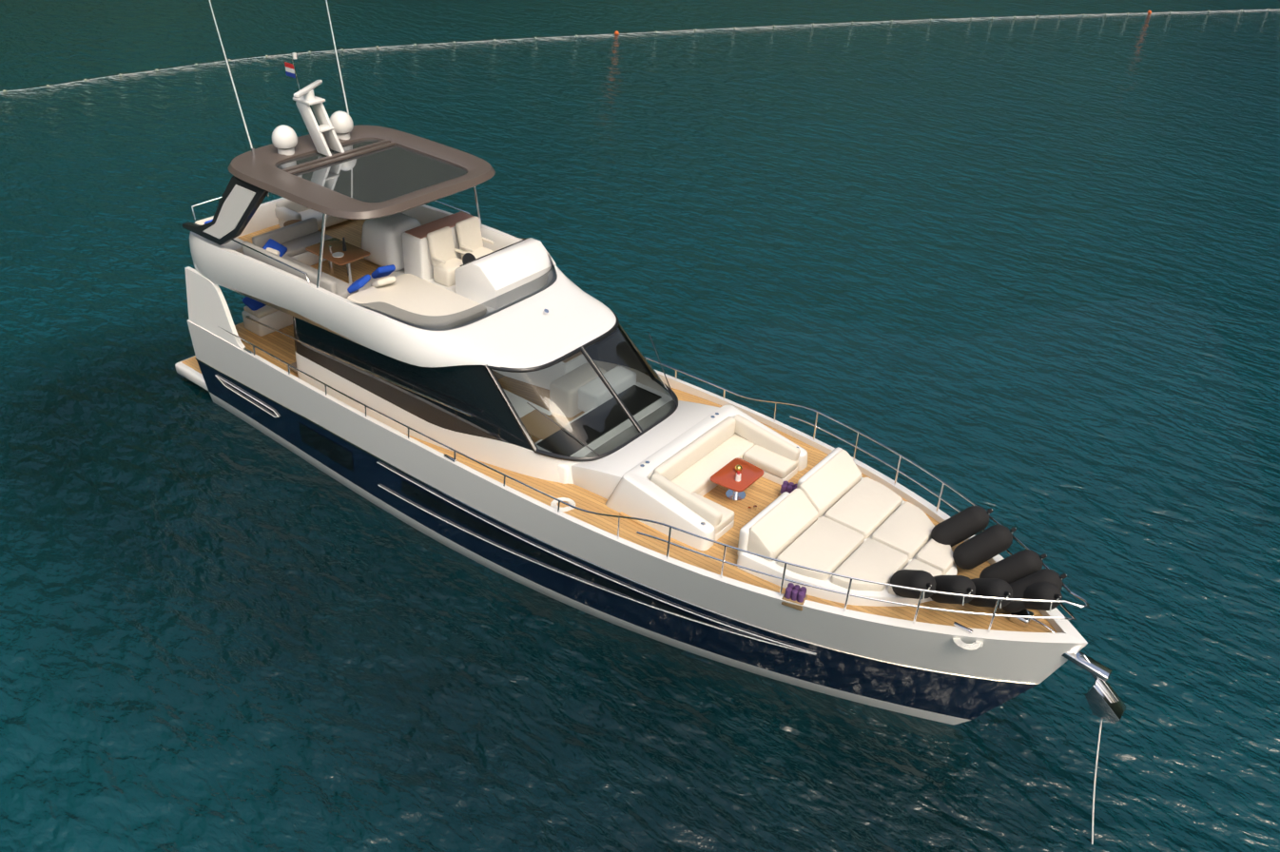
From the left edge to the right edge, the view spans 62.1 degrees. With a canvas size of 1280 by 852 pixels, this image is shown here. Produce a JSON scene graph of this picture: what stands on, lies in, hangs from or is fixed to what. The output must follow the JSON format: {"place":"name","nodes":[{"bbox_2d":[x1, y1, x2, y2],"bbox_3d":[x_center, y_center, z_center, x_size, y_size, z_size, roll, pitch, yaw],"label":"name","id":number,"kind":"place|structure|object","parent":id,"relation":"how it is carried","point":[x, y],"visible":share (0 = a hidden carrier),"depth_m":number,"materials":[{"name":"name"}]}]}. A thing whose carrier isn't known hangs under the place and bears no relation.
{"place":"outdoors","nodes":[
{"label":"outdoors","id":0,"kind":"place"},
{"bbox_2d":[0,0,1279,851],"bbox_3d":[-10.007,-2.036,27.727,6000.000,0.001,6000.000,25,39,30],"label":"sea surface","id":1,"kind":"object","parent":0,"point":[1013,262],"depth_m":26.36,"materials":[{"name":"liquid"}]},
{"bbox_2d":[174,319,1087,724],"bbox_3d":[-1.737,0.911,21.923,21.050,3.650,5.240,25,39,30],"label":"yacht hull","id":2,"kind":"object","parent":1,"relation":"on","point":[898,660],"visible":0.54,"depth_m":18.46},
{"bbox_2d":[184,197,678,484],"bbox_3d":[-4.184,-2.047,22.398,11.620,3.251,4.997,25,39,30],"label":"yacht superstructure","id":3,"kind":"object","parent":2,"relation":"on","point":[574,350],"visible":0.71,"depth_m":20.63,"materials":[{"name":"white plastic"}]},
{"bbox_2d":[182,0,495,288],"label":"hardtop roof","id":4,"kind":"structure","parent":3,"relation":"attached to","point":[339,164],"depth_m":21.65,"materials":[{"name":"grey plastic"}]},
{"bbox_2d":[191,193,556,377],"bbox_3d":[-5.362,-2.762,23.049,8.456,3.346,4.600,25,39,30],"label":"flybridge furniture","id":5,"kind":"object","parent":3,"relation":"on","point":[449,250],"visible":0.69,"depth_m":22.22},
{"bbox_2d":[219,327,1089,632],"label":"deck rails","id":6,"kind":"object","parent":2,"relation":"attached to","point":[847,593],"visible":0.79,"depth_m":17.00,"materials":[{"name":"silver metal"}]},
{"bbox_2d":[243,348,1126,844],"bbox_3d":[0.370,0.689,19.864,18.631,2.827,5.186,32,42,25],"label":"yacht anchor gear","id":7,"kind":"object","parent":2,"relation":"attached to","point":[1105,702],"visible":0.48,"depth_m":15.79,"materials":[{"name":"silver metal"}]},
{"bbox_2d":[571,400,957,610],"bbox_3d":[2.246,1.357,18.381,6.680,1.080,3.803,25,39,30],"label":"foredeck seating","id":8,"kind":"object","parent":2,"relation":"on","point":[684,465],"visible":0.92,"depth_m":18.02,"materials":[{"name":"white leather"}]},
{"bbox_2d":[890,505,1066,612],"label":"boat fenders","id":9,"kind":"object","parent":2,"relation":"on","point":[1021,574],"visible":0.98,"depth_m":16.11,"materials":[{"name":"black rubber"}]},
{"bbox_2d":[0,8,1269,92],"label":"swim area buoy line","id":10,"kind":"object","parent":1,"relation":"on","point":[617,32],"visible":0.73,"depth_m":58.60,"materials":[{"name":"white plastic"}]}
]}

